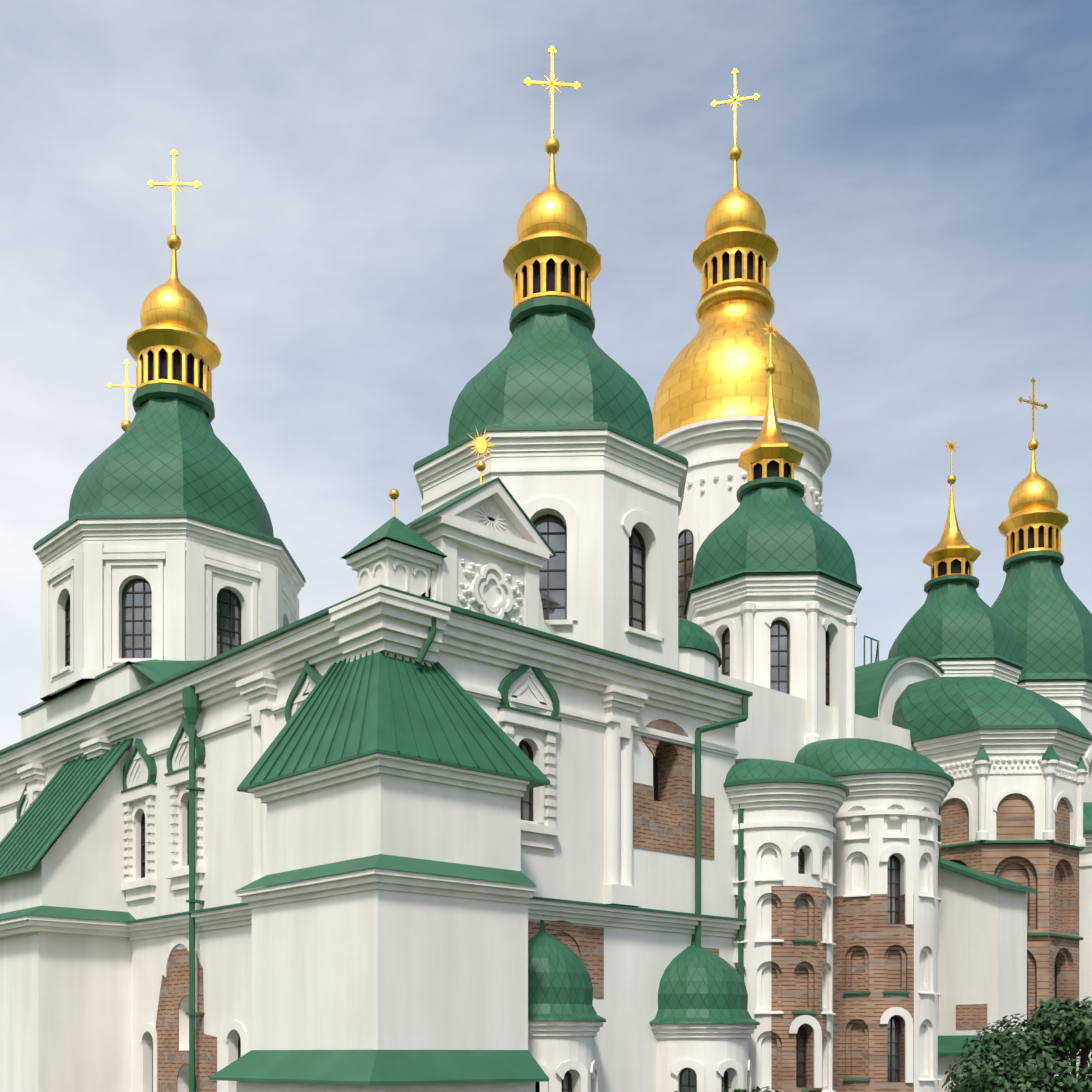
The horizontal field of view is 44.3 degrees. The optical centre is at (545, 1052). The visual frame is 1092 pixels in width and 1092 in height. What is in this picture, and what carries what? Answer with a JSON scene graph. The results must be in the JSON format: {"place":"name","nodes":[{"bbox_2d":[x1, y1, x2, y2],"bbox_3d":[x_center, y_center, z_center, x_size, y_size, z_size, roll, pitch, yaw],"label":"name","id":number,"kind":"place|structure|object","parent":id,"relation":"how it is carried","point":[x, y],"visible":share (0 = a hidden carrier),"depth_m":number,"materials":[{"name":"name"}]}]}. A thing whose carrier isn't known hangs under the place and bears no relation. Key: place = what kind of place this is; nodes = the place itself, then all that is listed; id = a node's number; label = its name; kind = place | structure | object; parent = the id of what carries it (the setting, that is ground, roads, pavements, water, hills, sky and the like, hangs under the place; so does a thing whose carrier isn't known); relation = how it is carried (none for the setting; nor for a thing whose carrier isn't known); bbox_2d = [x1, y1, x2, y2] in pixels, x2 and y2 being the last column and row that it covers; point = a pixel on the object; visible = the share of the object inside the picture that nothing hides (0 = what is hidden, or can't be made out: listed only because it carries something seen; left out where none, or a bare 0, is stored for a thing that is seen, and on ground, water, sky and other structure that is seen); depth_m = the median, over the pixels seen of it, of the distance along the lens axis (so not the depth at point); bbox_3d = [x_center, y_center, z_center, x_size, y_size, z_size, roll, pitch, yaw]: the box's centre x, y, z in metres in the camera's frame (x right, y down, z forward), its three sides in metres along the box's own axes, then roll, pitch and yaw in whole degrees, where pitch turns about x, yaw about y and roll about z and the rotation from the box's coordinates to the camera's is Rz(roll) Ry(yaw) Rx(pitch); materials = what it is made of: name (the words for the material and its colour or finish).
{"place":"outdoors","nodes":[
{"label":"outdoors","id":0,"kind":"place"},
{"bbox_2d":[0,748,130,1091],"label":"annex wall","id":1,"kind":"structure","parent":0,"point":[65,1012],"depth_m":38.27,"materials":[{"name":"white paint"}]},
{"bbox_2d":[35,398,301,572],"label":"dome roof","id":2,"kind":"structure","parent":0,"point":[167,456],"depth_m":43.40,"materials":[{"name":"green metal"}]},
{"bbox_2d":[126,149,220,415],"bbox_3d":[-12.711,-26.531,45.855,3.088,8.718,3.088,0,0,-43],"label":"cupola with cross","id":3,"kind":"object","parent":2,"relation":"on","point":[173,316],"visible":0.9,"depth_m":44.95,"materials":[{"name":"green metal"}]},
{"bbox_2d":[132,384,214,421],"bbox_3d":[-12.711,-22.053,45.855,2.726,0.425,2.726,0,0,-43],"label":"lantern base ring","id":4,"kind":"object","parent":2,"relation":"on","point":[141,396],"visible":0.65,"depth_m":44.80,"materials":[{"name":"green metal"}]},
{"bbox_2d":[147,348,202,388],"bbox_3d":[-12.711,-22.971,45.855,1.927,1.410,1.927,0,0,-43],"label":"lantern","id":5,"kind":"object","parent":2,"relation":"on","point":[176,363],"visible":0.19,"depth_m":45.02,"materials":[{"name":"black glass"}]},
{"bbox_2d":[0,651,734,1091],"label":"gallery wall","id":6,"kind":"structure","parent":0,"point":[570,865],"depth_m":35.30,"materials":[{"name":"white paint"}]},
{"bbox_2d":[252,773,527,1049],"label":"annex wall","id":7,"kind":"structure","parent":0,"point":[378,969],"depth_m":29.04,"materials":[{"name":"white paint"}]},
{"bbox_2d":[0,0,1091,749],"label":"sky","id":8,"kind":"structure","parent":0,"point":[919,172],"materials":[{"name":"blue"}]},
{"bbox_2d":[67,517,1054,1091],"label":"window glass","id":9,"kind":"object","parent":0,"point":[555,577],"depth_m":40.18,"materials":[{"name":"black glass"}]},
{"bbox_2d":[51,497,1091,1091],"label":"window surrounds","id":10,"kind":"object","parent":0,"point":[567,511],"visible":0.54,"depth_m":36.11,"materials":[{"name":"white paint"}]},
{"bbox_2d":[676,438,819,547],"bbox_3d":[7.489,-16.812,53.029,6.600,12.000,6.600,0,0,-43],"label":"dome drum","id":11,"kind":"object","parent":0,"point":[712,507],"depth_m":50.09,"materials":[{"name":"white paint"}]},
{"bbox_2d":[723,1086,779,1091],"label":"shrub","id":12,"kind":"object","parent":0,"point":[757,1089],"visible":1,"depth_m":30.55,"materials":[{"name":"green plant"}]},
{"bbox_2d":[773,1088,819,1091],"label":"shrub","id":13,"kind":"object","parent":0,"point":[806,1090],"visible":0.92,"depth_m":31.11,"materials":[{"name":"green plant"}]},
{"bbox_2d":[874,663,933,724],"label":"nave wall","id":14,"kind":"structure","parent":0,"point":[902,677],"depth_m":48.51,"materials":[{"name":"white paint"}]},
{"bbox_2d":[888,581,1023,668],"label":"dome roof","id":15,"kind":"structure","parent":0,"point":[957,619],"depth_m":50.63,"materials":[{"name":"green metal"}]},
{"bbox_2d":[924,574,978,593],"bbox_3d":[15.849,-18.233,52.384,2.088,0.254,2.088,0,0,-43],"label":"lantern base ring","id":16,"kind":"object","parent":15,"relation":"on","point":[929,584],"visible":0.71,"depth_m":51.58,"materials":[{"name":"green metal"}]},
{"bbox_2d":[922,438,980,583],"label":"golden spire","id":17,"kind":"structure","parent":15,"relation":"on","point":[951,546],"depth_m":51.98,"materials":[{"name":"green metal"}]},
{"bbox_2d":[938,559,967,575],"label":"windows","id":18,"kind":"structure","parent":15,"relation":"on","point":[955,566],"depth_m":51.94,"materials":[{"name":"black glass"}]},
{"bbox_2d":[935,753,1078,1075],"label":"apse wall","id":19,"kind":"structure","parent":0,"point":[997,785],"depth_m":44.64,"materials":[{"name":"white paint"}]},
{"bbox_2d":[941,996,1091,1091],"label":"bush","id":20,"kind":"object","parent":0,"point":[1007,1059],"depth_m":29.48,"materials":[{"name":"green plant"}]},
{"label":"ground","id":21,"kind":"structure","parent":0,"visible":0},
{"bbox_2d":[528,1036,593,1091],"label":"turret drum","id":22,"kind":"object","parent":21,"relation":"on","point":[551,1053],"depth_m":31.80,"materials":[{"name":"paint"}]},
{"bbox_2d":[657,1038,748,1091],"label":"turret drum","id":23,"kind":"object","parent":21,"relation":"on","point":[710,1055],"depth_m":35.52,"materials":[{"name":"paint"}]},
{"bbox_2d":[734,806,832,1091],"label":"apse wall","id":24,"kind":"structure","parent":21,"relation":"on","point":[768,853],"depth_m":37.71,"materials":[{"name":"paint"}]},
{"bbox_2d":[771,886,826,1091],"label":"brickwork","id":25,"kind":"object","parent":24,"relation":"attached to","point":[797,969],"visible":0.83,"depth_m":37.61,"materials":[{"name":"brown brick"}]},
{"bbox_2d":[833,795,938,1091],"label":"apse wall","id":26,"kind":"structure","parent":21,"relation":"on","point":[859,867],"depth_m":40.16,"materials":[{"name":"paint"}]},
{"bbox_2d":[833,894,913,1091],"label":"brickwork","id":27,"kind":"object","parent":26,"relation":"attached to","point":[873,951],"visible":0.67,"depth_m":39.94,"materials":[{"name":"brown brick"}]},
{"bbox_2d":[718,673,1091,801],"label":"block wall","id":28,"kind":"structure","parent":21,"relation":"on","point":[773,726],"depth_m":41.31,"materials":[{"name":"white paint"}]},
{"bbox_2d":[0,738,132,877],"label":"lean-to roof","id":29,"kind":"structure","parent":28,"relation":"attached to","point":[37,828],"depth_m":39.31,"materials":[{"name":"green metal"}]},
{"bbox_2d":[43,539,294,700],"bbox_3d":[-12.711,-14.162,45.855,7.733,4.900,7.733,0,0,-43],"label":"tower drum","id":30,"kind":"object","parent":28,"relation":"attached to","point":[122,576],"depth_m":42.56,"materials":[{"name":"paint"}]},
{"bbox_2d":[0,517,1086,1084],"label":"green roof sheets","id":31,"kind":"object","parent":28,"relation":"on","point":[382,1067],"visible":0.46,"depth_m":29.59,"materials":[{"name":"green metal"}]},
{"bbox_2d":[107,360,497,516],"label":"roof finials","id":32,"kind":"object","parent":31,"relation":"on","point":[481,445],"visible":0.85,"depth_m":32.25,"materials":[{"name":"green metal"}]},
{"bbox_2d":[0,416,1091,1091],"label":"white mouldings","id":33,"kind":"structure","parent":28,"relation":"attached to","point":[490,544],"depth_m":36.67,"materials":[{"name":"paint"}]},
{"bbox_2d":[237,649,549,793],"bbox_3d":[-3.576,-7.576,31.080,4.928,2.867,5.675,0,0,-43],"label":"hipped roof","id":34,"kind":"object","parent":33,"relation":"on","point":[381,703],"visible":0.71,"depth_m":29.60,"materials":[{"name":"green metal"}]},
{"bbox_2d":[528,915,605,1021],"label":"small dome","id":35,"kind":"structure","parent":33,"relation":"on","point":[560,987],"depth_m":31.95,"materials":[{"name":"green"}]},
{"bbox_2d":[678,617,721,667],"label":"small dome","id":36,"kind":"structure","parent":33,"relation":"on","point":[691,635],"depth_m":37.24,"materials":[{"name":"green metal"}]},
{"bbox_2d":[649,929,759,1024],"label":"dome","id":37,"kind":"structure","parent":33,"relation":"on","point":[701,985],"depth_m":35.61,"materials":[{"name":"green"}]},
{"bbox_2d":[652,285,819,440],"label":"golden dome","id":38,"kind":"structure","parent":33,"relation":"on","point":[717,366],"depth_m":50.51,"materials":[{"name":"gold metal"}]},
{"bbox_2d":[692,68,777,301],"bbox_3d":[7.489,-34.258,53.029,3.318,9.334,3.318,0,0,-43],"label":"cupola with cross","id":39,"kind":"object","parent":38,"relation":"on","point":[735,220],"visible":0.9,"depth_m":52.03,"materials":[{"name":"gold metal"}]},
{"bbox_2d":[711,249,760,283],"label":"lantern windows","id":40,"kind":"structure","parent":38,"relation":"on","point":[738,262],"depth_m":52.13,"materials":[{"name":"black glass"}]},
{"bbox_2d":[0,425,1091,1091],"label":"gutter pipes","id":41,"kind":"object","parent":28,"relation":"attached to","point":[192,703],"visible":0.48,"depth_m":36.22,"materials":[{"name":"green metal"}]},
{"bbox_2d":[414,312,686,464],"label":"dome roof","id":42,"kind":"structure","parent":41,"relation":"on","point":[552,369],"depth_m":35.74,"materials":[{"name":"green metal"}]},
{"bbox_2d":[509,296,594,334],"bbox_3d":[0.181,-20.640,38.029,2.436,0.384,2.436,0,0,-43],"label":"lantern base ring","id":43,"kind":"object","parent":42,"relation":"on","point":[525,310],"visible":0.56,"depth_m":37.07,"materials":[{"name":"green metal"}]},
{"bbox_2d":[523,258,580,297],"bbox_3d":[0.181,-21.462,38.029,1.722,1.260,1.722,0,0,-43],"label":"lantern","id":44,"kind":"object","parent":42,"relation":"on","point":[550,262],"visible":0.21,"depth_m":37.26,"materials":[{"name":"black glass"}]},
{"bbox_2d":[503,46,600,310],"bbox_3d":[0.181,-24.645,38.029,2.760,7.794,2.760,0,0,-43],"label":"cupola with cross","id":45,"kind":"object","parent":42,"relation":"on","point":[552,223],"visible":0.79,"depth_m":37.20,"materials":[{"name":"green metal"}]},
{"bbox_2d":[684,486,861,614],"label":"dome roof","id":46,"kind":"structure","parent":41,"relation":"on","point":[774,529],"depth_m":42.63,"materials":[{"name":"green metal"}]},
{"bbox_2d":[737,477,803,502],"bbox_3d":[7.480,-18.606,44.644,2.247,0.286,2.247,0,0,-43],"label":"lantern base ring","id":47,"kind":"object","parent":46,"relation":"on","point":[796,485],"visible":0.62,"depth_m":43.75,"materials":[{"name":"green metal"}]},
{"bbox_2d":[738,320,803,481],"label":"golden spire","id":48,"kind":"structure","parent":46,"relation":"on","point":[771,443],"depth_m":44.23,"materials":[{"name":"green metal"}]},
{"bbox_2d":[754,460,787,479],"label":"windows","id":49,"kind":"structure","parent":46,"relation":"on","point":[772,468],"depth_m":44.09,"materials":[{"name":"black glass"}]},
{"bbox_2d":[991,559,1091,680],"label":"dome roof","id":50,"kind":"structure","parent":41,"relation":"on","point":[1040,608],"depth_m":56.24,"materials":[{"name":"green metal"}]},
{"bbox_2d":[1012,525,1052,553],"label":"windows","id":51,"kind":"structure","parent":50,"relation":"on","point":[1031,537],"depth_m":57.91,"materials":[{"name":"black glass"}]},
{"bbox_2d":[1003,551,1063,572],"bbox_3d":[21.331,-21.387,58.681,2.529,0.308,2.529,0,0,-43],"label":"lantern base ring","id":52,"kind":"object","parent":50,"relation":"on","point":[1052,555],"visible":0.56,"depth_m":57.71,"materials":[{"name":"green metal"}]},
{"bbox_2d":[998,377,1068,561],"bbox_3d":[21.331,-25.499,58.681,2.865,8.090,2.865,0,0,-43],"label":"cupola with cross","id":53,"kind":"object","parent":50,"relation":"on","point":[1033,500],"visible":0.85,"depth_m":57.87,"materials":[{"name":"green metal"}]},
{"bbox_2d":[423,455,677,670],"bbox_3d":[0.181,-12.812,38.029,6.960,6.200,6.960,0,0,-43],"label":"dome drum","id":54,"kind":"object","parent":28,"relation":"attached to","point":[603,503],"depth_m":34.69,"materials":[{"name":"paint"}]},
{"bbox_2d":[65,514,1056,1091],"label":"window bars","id":55,"kind":"object","parent":28,"relation":"attached to","point":[527,744],"depth_m":40.13,"materials":[{"name":"black metal"}]},
{"bbox_2d":[155,719,986,1091],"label":"brick patches","id":56,"kind":"object","parent":28,"relation":"attached to","point":[585,945],"visible":0.58,"depth_m":36.41,"materials":[{"name":"brown brick"}]},
{"bbox_2d":[653,740,680,825],"bbox_3d":[2.976,-7.323,36.404,1.080,2.340,0.860,0,0,-43],"label":"arched niche","id":57,"kind":"object","parent":28,"relation":"attached to","point":[667,807],"visible":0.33,"depth_m":36.52,"materials":[{"name":"brown brick"}]},
{"bbox_2d":[653,754,657,800],"bbox_3d":[2.725,-7.293,36.676,1.000,2.280,0.040,0,0,-43],"label":"dark window","id":58,"kind":"structure","parent":57,"relation":"attached to","point":[655,773],"depth_m":36.92,"materials":[{"name":"black"}]},
{"bbox_2d":[699,596,849,739],"bbox_3d":[7.480,-12.262,44.644,4.851,5.300,4.851,0,0,-43],"label":"dome drum","id":59,"kind":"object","parent":28,"relation":"on","point":[761,652],"depth_m":42.47,"materials":[{"name":"paint"}]},
{"bbox_2d":[725,758,838,782],"bbox_3d":[6.537,-8.113,39.301,4.340,1.100,4.576,0,0,-43],"label":"turret roof","id":60,"kind":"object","parent":28,"relation":"attached to","point":[747,769],"visible":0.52,"depth_m":37.58,"materials":[{"name":"green metal"}]},
{"bbox_2d":[794,738,946,773],"bbox_3d":[10.091,-9.113,41.822,4.740,1.600,5.052,0,0,-43],"label":"turret roof","id":61,"kind":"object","parent":28,"relation":"attached to","point":[827,756],"visible":0.58,"depth_m":40.13,"materials":[{"name":"green metal"}]},
{"bbox_2d":[855,653,944,718],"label":"barrel roof","id":62,"kind":"structure","parent":28,"relation":"on","point":[870,679],"depth_m":47.83,"materials":[{"name":"green metal"}]},
{"bbox_2d":[871,656,941,718],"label":"arched gable trim","id":63,"kind":"structure","parent":28,"relation":"attached to","point":[932,669],"depth_m":49.01,"materials":[{"name":"paint"}]},
{"bbox_2d":[892,676,1091,738],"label":"apse roof","id":64,"kind":"object","parent":28,"relation":"on","point":[933,706],"visible":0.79,"depth_m":45.31,"materials":[{"name":"green metal"}]},
{"bbox_2d":[941,794,1069,844],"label":"blind arches","id":65,"kind":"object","parent":28,"relation":"attached to","point":[1014,816],"visible":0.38,"depth_m":45.15,"materials":[{"name":"brown brick"}]},
{"bbox_2d":[941,842,1078,1026],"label":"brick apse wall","id":66,"kind":"structure","parent":28,"relation":"attached to","point":[1049,872],"depth_m":44.78,"materials":[{"name":"brown brick"}]},
{"bbox_2d":[1046,697,1091,783],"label":"dome drum","id":67,"kind":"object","parent":28,"relation":"on","point":[1083,715],"depth_m":56.16,"materials":[{"name":"paint"}]},
{"bbox_2d":[1083,802,1091,830],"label":"roof","id":68,"kind":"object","parent":28,"relation":"attached to","point":[1087,815],"visible":0.08,"depth_m":50.67,"materials":[{"name":"green metal"}]},
{"bbox_2d":[1068,851,1091,1080],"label":"apse wall","id":69,"kind":"structure","parent":21,"relation":"on","point":[1085,931],"depth_m":50.77,"materials":[{"name":"paint"}]}
]}

